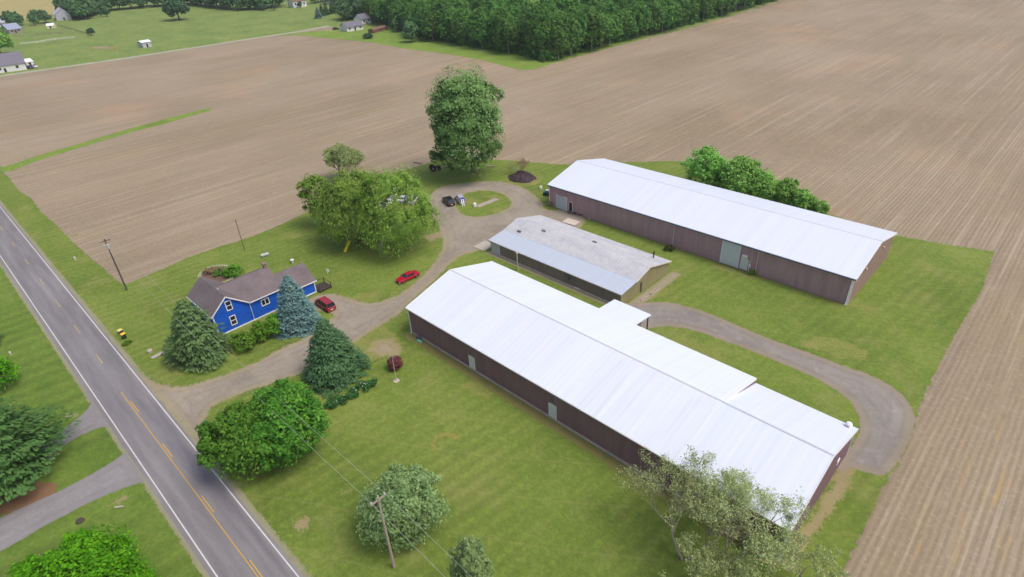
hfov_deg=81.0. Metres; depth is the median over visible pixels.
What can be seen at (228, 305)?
window
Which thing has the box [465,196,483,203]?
dry patch
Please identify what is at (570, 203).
door
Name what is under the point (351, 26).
house
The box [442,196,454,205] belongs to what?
suv
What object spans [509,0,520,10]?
woodland tree
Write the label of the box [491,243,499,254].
door
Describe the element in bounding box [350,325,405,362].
dry patch
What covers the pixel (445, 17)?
woodland tree
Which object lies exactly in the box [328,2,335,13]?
spruce
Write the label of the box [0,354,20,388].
bright shrub
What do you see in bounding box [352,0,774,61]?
undergrowth
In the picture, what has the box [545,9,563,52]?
woodland tree
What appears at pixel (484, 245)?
concrete slab
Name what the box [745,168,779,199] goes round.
bush
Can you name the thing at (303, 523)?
dirt patch
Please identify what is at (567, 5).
woodland tree
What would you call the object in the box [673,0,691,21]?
woodland tree
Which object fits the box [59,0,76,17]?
tree
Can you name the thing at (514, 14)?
woodland tree
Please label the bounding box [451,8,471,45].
woodland tree
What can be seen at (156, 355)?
concrete slab
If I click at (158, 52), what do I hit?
lane
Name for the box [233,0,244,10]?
tree
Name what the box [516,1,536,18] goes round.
woodland tree
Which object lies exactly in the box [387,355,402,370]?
purple shrub
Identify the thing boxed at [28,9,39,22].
tree
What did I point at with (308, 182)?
tree
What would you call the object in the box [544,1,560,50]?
woodland tree
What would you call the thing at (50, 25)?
shed
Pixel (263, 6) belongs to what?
bush
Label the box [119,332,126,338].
rubbish bin
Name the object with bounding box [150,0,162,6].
tree
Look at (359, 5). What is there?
tree
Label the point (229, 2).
tree
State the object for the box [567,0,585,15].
woodland tree
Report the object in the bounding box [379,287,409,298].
dry patch
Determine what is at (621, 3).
woodland tree
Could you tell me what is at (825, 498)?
dirt patch
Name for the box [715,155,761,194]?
bush
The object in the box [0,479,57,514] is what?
dirt patch
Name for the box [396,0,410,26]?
woodland tree
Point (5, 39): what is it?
shade tree
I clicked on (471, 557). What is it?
sapling
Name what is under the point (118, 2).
tree
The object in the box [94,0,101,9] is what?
tree
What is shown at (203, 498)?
lane dashes
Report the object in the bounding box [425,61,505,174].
cottonwood tree
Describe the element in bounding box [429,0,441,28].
woodland tree
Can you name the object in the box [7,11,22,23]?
tree
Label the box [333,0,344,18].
tree
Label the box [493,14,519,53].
woodland tree
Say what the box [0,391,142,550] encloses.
neighbour drive
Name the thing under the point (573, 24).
woodland tree
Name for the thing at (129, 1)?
tree
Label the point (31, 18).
tree
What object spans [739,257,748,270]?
door
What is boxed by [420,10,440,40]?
woodland tree
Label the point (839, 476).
dirt patch
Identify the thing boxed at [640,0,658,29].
woodland tree
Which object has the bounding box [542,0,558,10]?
woodland tree
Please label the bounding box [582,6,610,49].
woodland tree
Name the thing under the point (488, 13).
woodland tree
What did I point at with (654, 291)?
timber scraps
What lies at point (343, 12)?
tree
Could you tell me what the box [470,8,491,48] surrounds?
woodland tree
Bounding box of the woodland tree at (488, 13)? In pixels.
[476,9,494,40]
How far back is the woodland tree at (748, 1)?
402.39 m
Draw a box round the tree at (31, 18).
[26,13,38,24]
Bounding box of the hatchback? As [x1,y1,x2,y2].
[455,194,465,205]
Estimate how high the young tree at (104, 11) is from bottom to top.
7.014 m
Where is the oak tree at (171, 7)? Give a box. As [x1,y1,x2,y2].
[161,0,190,19]
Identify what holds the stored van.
on the lawn at (526, 495)
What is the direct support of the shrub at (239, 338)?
on the lawn at (526, 495)
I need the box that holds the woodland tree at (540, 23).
[525,5,554,53]
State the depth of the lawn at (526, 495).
87.13 m
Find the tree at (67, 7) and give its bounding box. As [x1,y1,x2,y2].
[65,2,79,18]
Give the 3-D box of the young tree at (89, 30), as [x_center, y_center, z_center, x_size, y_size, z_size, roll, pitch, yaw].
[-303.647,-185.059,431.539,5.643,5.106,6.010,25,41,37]
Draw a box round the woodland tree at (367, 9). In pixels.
[364,0,377,21]
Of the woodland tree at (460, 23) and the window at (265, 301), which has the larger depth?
the woodland tree at (460, 23)
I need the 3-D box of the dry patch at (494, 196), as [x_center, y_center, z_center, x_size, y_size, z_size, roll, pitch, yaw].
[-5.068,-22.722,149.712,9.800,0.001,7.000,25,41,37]
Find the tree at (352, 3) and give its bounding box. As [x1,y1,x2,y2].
[349,0,360,13]
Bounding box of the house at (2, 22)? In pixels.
[0,18,11,26]
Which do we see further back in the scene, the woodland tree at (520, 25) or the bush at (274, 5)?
the bush at (274, 5)
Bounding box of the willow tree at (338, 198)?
[309,165,394,248]
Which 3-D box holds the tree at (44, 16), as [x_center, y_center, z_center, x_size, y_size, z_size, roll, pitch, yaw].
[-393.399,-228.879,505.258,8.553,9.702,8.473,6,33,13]
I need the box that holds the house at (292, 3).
[287,0,306,7]
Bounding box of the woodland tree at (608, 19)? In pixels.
[590,10,620,46]
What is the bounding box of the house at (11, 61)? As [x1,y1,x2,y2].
[0,51,26,72]
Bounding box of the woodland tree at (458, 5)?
[449,0,471,10]
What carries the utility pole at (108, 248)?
on the lawn at (526, 495)
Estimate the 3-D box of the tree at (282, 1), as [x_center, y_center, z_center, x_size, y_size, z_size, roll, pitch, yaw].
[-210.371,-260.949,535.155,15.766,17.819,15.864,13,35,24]
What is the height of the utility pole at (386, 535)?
11.300 m
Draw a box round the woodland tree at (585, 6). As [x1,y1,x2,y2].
[580,4,596,13]
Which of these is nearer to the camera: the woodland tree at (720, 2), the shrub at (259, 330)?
the shrub at (259, 330)
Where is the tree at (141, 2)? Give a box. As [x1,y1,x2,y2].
[135,0,147,7]
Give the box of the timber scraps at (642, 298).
[640,292,651,300]
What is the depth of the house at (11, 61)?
323.91 m
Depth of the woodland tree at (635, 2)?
329.92 m
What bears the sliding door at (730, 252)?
in the metal barn at (840, 260)
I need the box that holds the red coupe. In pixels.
[395,270,419,283]
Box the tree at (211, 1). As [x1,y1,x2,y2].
[208,0,217,6]
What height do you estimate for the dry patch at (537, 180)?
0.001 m
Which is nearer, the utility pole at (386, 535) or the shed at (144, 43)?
the utility pole at (386, 535)
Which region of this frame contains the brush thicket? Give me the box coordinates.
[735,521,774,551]
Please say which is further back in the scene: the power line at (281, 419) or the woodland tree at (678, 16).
the woodland tree at (678, 16)
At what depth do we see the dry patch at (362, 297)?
112.08 m
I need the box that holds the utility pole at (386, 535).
[370,492,395,567]
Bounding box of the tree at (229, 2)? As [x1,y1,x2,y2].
[223,0,233,9]
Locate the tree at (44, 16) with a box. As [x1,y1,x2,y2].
[38,11,51,22]
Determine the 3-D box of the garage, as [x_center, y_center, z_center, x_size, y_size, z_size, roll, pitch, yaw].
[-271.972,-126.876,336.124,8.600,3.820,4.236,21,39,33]
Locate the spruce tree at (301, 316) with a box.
[272,274,323,339]
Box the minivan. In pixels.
[314,296,335,311]
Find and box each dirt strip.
[404,332,779,567]
[486,251,680,304]
[548,206,851,307]
[782,467,858,572]
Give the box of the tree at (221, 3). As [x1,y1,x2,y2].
[217,0,229,8]
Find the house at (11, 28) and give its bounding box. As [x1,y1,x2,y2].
[1,23,22,33]
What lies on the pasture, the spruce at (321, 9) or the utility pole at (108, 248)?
the spruce at (321, 9)
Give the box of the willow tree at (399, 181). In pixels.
[349,163,444,257]
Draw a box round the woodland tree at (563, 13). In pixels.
[555,8,567,19]
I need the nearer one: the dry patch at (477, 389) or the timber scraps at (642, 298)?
the dry patch at (477, 389)
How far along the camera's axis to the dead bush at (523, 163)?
161.13 m
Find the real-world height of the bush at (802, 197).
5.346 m
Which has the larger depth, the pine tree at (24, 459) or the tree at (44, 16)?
the tree at (44, 16)
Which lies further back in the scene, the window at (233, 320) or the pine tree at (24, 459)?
the window at (233, 320)
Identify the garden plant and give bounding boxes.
[202,267,214,274]
[212,267,224,276]
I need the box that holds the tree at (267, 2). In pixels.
[254,0,271,4]
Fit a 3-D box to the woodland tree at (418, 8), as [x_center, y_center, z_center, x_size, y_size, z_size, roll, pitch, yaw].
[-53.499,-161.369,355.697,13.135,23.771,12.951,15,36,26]
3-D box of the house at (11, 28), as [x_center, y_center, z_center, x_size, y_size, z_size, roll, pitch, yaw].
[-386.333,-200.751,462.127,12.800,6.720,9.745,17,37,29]
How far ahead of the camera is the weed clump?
112.55 m
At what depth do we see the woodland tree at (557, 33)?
283.21 m
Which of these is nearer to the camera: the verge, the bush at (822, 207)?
the bush at (822, 207)
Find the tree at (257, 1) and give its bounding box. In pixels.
[250,0,264,9]
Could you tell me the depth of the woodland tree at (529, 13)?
293.89 m
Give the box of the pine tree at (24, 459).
[0,395,81,504]
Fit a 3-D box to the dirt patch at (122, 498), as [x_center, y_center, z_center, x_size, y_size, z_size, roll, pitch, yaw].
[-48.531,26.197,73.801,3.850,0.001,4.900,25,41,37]
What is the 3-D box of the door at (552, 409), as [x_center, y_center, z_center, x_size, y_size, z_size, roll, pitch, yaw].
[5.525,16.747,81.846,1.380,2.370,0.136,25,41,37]
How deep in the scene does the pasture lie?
435.34 m
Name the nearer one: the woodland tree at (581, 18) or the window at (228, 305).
the window at (228, 305)
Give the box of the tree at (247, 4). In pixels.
[241,0,254,9]
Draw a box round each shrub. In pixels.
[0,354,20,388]
[223,264,244,277]
[229,331,255,351]
[247,320,272,341]
[264,313,282,334]
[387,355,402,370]
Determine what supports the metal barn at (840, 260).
on the lawn at (526, 495)
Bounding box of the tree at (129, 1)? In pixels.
[122,0,138,8]
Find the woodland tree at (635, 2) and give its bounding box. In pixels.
[627,0,645,27]
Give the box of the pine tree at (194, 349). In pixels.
[160,298,234,373]
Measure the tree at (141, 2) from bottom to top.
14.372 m
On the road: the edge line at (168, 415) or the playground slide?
the edge line at (168, 415)
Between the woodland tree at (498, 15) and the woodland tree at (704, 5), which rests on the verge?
the woodland tree at (498, 15)
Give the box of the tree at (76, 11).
[69,0,87,19]
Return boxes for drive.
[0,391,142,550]
[139,181,585,444]
[626,302,915,475]
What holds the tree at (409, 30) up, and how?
on the verge
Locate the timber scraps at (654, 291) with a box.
[649,287,660,295]
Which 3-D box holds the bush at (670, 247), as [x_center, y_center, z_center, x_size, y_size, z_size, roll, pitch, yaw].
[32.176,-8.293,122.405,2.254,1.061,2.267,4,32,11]
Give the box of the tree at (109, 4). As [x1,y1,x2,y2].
[104,0,115,10]
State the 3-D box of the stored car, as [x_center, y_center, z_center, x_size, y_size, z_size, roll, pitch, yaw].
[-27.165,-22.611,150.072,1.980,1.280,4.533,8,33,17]
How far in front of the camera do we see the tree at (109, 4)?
566.87 m
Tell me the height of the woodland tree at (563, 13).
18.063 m
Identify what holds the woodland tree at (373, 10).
on the verge
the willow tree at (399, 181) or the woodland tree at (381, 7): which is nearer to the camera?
the willow tree at (399, 181)
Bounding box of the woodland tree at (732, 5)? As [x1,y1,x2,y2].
[714,0,735,15]
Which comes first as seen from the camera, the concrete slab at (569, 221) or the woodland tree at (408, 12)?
the concrete slab at (569, 221)
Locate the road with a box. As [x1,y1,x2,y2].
[0,205,302,576]
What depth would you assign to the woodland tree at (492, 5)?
329.74 m
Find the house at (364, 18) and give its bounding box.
[353,13,371,23]
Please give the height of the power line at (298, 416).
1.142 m
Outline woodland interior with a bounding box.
[485,0,584,8]
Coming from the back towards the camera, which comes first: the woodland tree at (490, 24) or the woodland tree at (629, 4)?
the woodland tree at (629, 4)
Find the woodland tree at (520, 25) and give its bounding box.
[514,12,525,43]
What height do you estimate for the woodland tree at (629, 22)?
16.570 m
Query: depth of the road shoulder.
83.42 m
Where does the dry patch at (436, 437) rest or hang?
on the lawn at (526, 495)
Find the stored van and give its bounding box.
[407,196,417,204]
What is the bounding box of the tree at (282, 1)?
[272,0,285,6]
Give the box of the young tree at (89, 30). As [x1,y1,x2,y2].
[86,28,94,34]
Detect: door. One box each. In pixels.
[468,355,475,369]
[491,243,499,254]
[548,402,556,419]
[556,194,566,210]
[569,202,572,211]
[719,240,741,267]
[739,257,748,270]
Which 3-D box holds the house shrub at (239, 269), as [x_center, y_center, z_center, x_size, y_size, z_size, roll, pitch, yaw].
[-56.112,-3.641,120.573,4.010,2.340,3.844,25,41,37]
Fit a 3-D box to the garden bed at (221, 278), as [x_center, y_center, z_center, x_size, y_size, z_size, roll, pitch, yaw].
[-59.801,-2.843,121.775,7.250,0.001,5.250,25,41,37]
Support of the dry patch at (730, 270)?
on the lawn at (526, 495)
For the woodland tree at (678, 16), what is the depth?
344.70 m
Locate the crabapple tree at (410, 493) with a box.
[354,463,451,552]
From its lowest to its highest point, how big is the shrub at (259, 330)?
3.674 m
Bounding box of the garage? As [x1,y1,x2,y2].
[24,58,33,65]
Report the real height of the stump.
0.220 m
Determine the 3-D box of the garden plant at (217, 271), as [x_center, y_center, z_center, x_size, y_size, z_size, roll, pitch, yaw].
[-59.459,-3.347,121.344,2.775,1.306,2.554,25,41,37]
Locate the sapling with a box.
[446,535,495,576]
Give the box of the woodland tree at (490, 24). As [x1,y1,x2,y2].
[485,10,500,41]
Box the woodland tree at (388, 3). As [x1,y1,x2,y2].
[384,0,396,19]
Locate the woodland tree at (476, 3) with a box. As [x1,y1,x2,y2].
[470,0,487,12]
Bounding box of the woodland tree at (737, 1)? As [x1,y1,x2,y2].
[724,0,739,10]
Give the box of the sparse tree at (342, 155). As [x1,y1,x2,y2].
[322,142,364,179]
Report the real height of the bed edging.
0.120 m
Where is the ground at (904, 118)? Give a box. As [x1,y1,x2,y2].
[0,0,1023,576]
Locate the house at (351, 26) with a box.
[339,20,362,31]
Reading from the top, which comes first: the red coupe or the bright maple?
the red coupe
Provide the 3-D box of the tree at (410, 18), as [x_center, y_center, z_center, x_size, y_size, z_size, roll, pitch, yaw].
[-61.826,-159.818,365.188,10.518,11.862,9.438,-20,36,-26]
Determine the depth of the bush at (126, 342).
101.85 m
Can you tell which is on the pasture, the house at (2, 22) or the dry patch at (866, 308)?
the house at (2, 22)
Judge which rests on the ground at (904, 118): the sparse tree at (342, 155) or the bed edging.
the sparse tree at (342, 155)
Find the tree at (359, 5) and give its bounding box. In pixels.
[354,0,368,14]
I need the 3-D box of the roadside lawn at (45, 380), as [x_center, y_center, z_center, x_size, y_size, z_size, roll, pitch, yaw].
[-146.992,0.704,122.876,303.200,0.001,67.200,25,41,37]
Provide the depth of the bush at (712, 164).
143.89 m
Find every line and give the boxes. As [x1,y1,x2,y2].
[0,207,298,576]
[0,256,217,576]
[3,148,444,576]
[43,179,471,576]
[121,392,258,576]
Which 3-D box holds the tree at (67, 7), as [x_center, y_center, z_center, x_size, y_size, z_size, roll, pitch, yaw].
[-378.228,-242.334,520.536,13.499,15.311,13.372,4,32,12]
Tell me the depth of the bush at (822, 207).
131.66 m
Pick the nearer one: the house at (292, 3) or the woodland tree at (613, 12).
the woodland tree at (613, 12)
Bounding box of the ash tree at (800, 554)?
[765,529,850,576]
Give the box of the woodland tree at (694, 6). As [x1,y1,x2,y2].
[682,0,700,22]
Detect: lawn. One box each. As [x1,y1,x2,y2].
[0,159,994,576]
[0,267,203,576]
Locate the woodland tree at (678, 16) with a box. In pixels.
[666,0,685,29]
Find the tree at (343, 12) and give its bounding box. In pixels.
[337,2,353,20]
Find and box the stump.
[75,517,84,524]
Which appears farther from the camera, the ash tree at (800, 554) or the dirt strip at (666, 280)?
the dirt strip at (666, 280)
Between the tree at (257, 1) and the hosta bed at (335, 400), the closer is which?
the hosta bed at (335, 400)
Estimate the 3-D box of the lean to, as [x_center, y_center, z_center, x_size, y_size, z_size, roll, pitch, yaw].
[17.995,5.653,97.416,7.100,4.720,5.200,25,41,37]
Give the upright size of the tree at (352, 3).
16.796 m
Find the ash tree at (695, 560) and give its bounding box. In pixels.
[658,531,766,576]
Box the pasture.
[0,0,776,74]
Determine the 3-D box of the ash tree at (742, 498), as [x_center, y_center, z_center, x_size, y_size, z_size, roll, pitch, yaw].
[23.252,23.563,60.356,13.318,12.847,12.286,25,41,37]
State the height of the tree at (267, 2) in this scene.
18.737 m
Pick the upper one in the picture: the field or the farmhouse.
the field
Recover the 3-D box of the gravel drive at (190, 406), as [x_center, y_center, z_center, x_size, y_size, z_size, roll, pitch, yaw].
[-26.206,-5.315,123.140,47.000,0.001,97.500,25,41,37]
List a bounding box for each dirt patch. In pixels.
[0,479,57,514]
[107,493,129,506]
[292,515,312,531]
[366,338,403,357]
[814,492,837,514]
[831,469,852,484]
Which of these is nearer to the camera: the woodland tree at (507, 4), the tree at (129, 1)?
the woodland tree at (507, 4)
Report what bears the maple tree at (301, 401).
on the lawn at (526, 495)
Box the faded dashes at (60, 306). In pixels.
[1,228,102,362]
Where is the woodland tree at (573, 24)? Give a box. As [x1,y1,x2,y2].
[563,15,586,55]
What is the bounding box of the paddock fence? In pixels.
[20,36,75,43]
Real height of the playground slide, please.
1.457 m
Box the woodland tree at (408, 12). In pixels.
[402,3,413,24]
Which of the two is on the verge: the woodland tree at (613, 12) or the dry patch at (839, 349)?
the woodland tree at (613, 12)
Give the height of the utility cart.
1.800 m
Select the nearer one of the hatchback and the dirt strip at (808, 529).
the dirt strip at (808, 529)
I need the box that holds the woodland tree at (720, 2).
[712,0,724,17]
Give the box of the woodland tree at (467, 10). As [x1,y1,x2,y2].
[460,6,471,19]
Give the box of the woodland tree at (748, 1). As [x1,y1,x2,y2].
[739,0,754,9]
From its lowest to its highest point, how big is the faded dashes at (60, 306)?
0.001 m
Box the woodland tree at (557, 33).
[544,19,570,59]
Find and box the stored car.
[397,195,406,202]
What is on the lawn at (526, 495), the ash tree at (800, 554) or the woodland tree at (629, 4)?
the ash tree at (800, 554)
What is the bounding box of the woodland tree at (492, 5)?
[484,0,507,12]
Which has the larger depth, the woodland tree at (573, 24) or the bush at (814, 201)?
the woodland tree at (573, 24)
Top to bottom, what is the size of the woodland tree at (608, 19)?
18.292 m
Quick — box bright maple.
[1,522,160,576]
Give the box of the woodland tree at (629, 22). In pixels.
[614,7,638,37]
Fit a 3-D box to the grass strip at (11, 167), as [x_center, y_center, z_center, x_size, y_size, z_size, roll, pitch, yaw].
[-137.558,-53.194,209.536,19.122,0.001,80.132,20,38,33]
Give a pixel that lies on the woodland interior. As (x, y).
(540, 2)
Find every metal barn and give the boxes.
[53,7,71,20]
[405,261,857,559]
[547,158,896,304]
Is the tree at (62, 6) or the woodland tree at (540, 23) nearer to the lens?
the woodland tree at (540, 23)
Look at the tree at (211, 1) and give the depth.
548.21 m
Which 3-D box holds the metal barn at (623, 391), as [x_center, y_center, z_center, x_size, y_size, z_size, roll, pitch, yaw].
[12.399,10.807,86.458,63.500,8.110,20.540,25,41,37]
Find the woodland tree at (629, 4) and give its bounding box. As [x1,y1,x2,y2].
[625,0,634,8]
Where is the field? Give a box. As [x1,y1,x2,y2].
[0,0,54,19]
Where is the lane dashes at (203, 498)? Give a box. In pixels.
[130,401,262,576]
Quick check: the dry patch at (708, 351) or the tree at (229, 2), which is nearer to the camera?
the dry patch at (708, 351)
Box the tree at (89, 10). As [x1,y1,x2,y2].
[72,0,94,18]
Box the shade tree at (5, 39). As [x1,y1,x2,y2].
[0,27,14,52]
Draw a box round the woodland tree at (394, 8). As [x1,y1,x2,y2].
[386,0,403,24]
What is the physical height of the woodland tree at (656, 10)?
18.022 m
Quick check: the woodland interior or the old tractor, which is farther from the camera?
the woodland interior
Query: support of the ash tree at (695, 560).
on the lawn at (526, 495)
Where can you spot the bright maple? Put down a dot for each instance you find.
(85, 553)
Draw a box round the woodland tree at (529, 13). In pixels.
[522,4,542,53]
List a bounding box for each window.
[224,300,232,310]
[229,314,237,325]
[260,297,269,306]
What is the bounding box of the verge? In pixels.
[277,24,645,69]
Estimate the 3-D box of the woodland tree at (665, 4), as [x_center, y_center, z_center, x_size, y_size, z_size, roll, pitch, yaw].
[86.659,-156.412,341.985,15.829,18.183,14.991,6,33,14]
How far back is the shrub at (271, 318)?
100.66 m
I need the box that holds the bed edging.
[197,264,236,281]
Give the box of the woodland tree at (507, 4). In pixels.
[499,0,513,7]
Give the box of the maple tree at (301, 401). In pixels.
[241,377,331,468]
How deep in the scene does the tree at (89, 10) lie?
514.43 m
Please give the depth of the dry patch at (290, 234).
135.98 m
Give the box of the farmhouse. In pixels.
[187,262,331,333]
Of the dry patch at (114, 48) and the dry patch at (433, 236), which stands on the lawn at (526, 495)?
the dry patch at (433, 236)
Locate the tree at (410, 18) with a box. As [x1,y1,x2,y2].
[402,15,419,31]
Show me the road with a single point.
(110, 378)
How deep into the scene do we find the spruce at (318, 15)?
459.92 m
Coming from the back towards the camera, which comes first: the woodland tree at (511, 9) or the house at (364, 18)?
the house at (364, 18)
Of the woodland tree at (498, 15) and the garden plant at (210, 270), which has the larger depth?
the woodland tree at (498, 15)
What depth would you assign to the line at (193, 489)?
74.50 m
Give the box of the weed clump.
[748,269,756,274]
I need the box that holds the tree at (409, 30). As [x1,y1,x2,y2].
[402,21,419,40]
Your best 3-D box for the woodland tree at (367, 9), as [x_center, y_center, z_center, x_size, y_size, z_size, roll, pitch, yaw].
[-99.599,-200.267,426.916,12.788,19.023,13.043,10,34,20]
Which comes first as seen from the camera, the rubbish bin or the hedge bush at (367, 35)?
the rubbish bin
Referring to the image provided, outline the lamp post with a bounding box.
[391,356,399,382]
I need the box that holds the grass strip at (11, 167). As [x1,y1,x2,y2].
[0,108,209,171]
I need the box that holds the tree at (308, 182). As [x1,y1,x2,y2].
[295,172,330,224]
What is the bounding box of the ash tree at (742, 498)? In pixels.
[687,450,812,576]
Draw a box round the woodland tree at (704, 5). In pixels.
[697,0,715,20]
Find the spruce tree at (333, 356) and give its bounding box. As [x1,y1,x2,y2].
[300,318,370,397]
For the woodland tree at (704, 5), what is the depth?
364.69 m
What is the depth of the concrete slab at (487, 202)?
146.83 m
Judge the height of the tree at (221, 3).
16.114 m
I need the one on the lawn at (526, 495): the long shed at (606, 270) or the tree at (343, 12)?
the long shed at (606, 270)
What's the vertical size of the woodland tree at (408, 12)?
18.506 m
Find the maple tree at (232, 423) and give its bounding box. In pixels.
[193,398,284,480]
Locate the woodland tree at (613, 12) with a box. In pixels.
[599,1,623,43]
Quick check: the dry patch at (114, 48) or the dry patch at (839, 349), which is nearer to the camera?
the dry patch at (839, 349)
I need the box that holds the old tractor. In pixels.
[429,164,440,171]
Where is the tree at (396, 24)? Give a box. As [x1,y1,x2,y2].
[391,15,401,29]
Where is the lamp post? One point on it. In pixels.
(396, 380)
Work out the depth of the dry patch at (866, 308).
102.42 m
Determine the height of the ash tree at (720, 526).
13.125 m
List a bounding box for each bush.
[121,339,132,345]
[259,3,266,10]
[269,3,276,8]
[362,33,372,37]
[506,158,529,170]
[664,245,674,250]
[680,145,728,185]
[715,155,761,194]
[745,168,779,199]
[774,177,799,204]
[790,188,814,209]
[807,197,818,210]
[813,200,830,214]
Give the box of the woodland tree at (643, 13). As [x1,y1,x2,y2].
[630,1,651,37]
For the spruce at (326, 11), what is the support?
on the pasture
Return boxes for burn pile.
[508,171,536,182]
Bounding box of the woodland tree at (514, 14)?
[508,10,523,46]
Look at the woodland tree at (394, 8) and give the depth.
388.29 m
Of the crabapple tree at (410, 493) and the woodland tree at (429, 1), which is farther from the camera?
the woodland tree at (429, 1)
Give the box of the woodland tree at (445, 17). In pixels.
[436,9,455,41]
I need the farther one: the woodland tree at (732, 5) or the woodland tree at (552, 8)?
the woodland tree at (732, 5)
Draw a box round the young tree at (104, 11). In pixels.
[101,8,109,16]
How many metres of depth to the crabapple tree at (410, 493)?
63.69 m
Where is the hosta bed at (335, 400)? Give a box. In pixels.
[323,378,377,408]
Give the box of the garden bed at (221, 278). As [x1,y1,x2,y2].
[202,267,231,281]
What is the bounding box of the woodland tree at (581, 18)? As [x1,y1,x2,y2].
[569,4,589,51]
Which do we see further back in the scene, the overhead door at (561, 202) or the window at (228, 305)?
the overhead door at (561, 202)
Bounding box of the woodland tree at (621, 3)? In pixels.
[612,0,629,11]
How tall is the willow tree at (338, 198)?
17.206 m
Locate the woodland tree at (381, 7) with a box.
[376,0,389,25]
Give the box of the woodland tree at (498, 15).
[490,5,512,50]
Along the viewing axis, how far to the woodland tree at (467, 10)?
332.14 m
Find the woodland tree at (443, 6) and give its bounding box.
[433,0,456,32]
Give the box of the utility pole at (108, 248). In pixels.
[99,238,127,289]
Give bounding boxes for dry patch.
[87,46,121,49]
[91,46,113,48]
[279,231,303,238]
[340,488,351,495]
[350,290,379,301]
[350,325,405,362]
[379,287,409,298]
[423,231,442,241]
[431,432,458,450]
[460,380,494,398]
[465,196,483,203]
[479,194,503,200]
[486,208,504,212]
[505,173,543,186]
[649,287,677,300]
[665,335,722,360]
[704,262,761,279]
[800,336,869,360]
[848,301,879,313]
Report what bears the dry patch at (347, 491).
on the lawn at (526, 495)
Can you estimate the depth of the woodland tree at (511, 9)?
334.80 m
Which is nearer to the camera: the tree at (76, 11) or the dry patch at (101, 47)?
the dry patch at (101, 47)
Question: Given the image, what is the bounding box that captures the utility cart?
[543,189,548,195]
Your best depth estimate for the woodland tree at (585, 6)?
312.12 m
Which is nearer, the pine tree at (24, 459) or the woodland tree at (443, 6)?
the pine tree at (24, 459)
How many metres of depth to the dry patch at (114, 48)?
377.01 m
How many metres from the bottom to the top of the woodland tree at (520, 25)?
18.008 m
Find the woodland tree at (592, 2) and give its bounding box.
[581,0,602,6]
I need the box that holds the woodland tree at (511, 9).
[507,5,518,12]
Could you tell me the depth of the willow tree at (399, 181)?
119.00 m
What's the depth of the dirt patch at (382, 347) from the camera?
98.29 m
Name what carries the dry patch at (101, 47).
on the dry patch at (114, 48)
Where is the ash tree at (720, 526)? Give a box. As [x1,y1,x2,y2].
[614,445,760,576]
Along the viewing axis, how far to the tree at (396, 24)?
383.01 m
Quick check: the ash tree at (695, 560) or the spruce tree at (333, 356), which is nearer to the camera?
the ash tree at (695, 560)
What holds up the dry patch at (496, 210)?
on the lawn at (526, 495)
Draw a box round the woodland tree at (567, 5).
[556,0,574,16]
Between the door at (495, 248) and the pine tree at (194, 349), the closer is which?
the pine tree at (194, 349)
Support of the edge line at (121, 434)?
on the road
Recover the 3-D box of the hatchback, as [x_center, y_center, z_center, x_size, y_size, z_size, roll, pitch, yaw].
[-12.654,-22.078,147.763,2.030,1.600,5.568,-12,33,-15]
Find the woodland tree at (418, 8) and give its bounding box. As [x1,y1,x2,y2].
[411,0,430,37]
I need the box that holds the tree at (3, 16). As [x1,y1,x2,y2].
[0,11,12,22]
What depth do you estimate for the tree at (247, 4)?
524.12 m
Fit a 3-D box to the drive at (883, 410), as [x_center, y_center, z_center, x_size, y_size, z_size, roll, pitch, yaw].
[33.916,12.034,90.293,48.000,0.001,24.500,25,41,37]
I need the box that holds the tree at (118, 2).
[110,0,124,9]
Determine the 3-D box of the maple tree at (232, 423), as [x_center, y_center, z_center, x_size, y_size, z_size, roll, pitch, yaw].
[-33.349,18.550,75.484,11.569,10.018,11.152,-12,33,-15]
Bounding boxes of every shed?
[46,23,55,28]
[137,39,151,47]
[368,25,387,32]
[488,215,671,302]
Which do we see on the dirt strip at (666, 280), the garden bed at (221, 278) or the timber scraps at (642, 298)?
the timber scraps at (642, 298)
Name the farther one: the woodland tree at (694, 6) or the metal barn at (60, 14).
the metal barn at (60, 14)
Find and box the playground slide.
[343,240,351,251]
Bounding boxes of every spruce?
[314,7,322,18]
[319,4,326,15]
[323,1,329,14]
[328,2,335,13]
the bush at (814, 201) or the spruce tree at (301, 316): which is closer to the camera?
the spruce tree at (301, 316)
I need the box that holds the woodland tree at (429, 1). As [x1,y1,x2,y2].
[419,0,434,25]
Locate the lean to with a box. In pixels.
[599,299,650,329]
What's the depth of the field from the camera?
650.07 m
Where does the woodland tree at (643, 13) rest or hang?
on the verge
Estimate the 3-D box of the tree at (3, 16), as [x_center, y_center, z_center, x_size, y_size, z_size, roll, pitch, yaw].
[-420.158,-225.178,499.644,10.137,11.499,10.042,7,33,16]
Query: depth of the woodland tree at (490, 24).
315.69 m
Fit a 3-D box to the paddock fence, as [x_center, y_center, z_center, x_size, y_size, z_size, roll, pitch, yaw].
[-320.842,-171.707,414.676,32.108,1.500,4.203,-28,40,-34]
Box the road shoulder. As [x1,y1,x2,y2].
[0,200,312,576]
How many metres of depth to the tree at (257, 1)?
523.19 m
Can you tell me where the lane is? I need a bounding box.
[0,26,329,76]
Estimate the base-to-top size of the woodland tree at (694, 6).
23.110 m
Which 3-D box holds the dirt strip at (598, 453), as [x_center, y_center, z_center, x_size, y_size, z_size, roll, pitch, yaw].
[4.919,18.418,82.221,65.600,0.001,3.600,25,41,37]
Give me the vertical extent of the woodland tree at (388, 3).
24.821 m
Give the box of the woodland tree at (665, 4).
[650,0,677,31]
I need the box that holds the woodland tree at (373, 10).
[368,0,385,19]
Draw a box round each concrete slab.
[151,352,163,358]
[474,241,490,250]
[476,198,498,207]
[562,218,579,225]
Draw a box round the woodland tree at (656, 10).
[646,0,668,33]

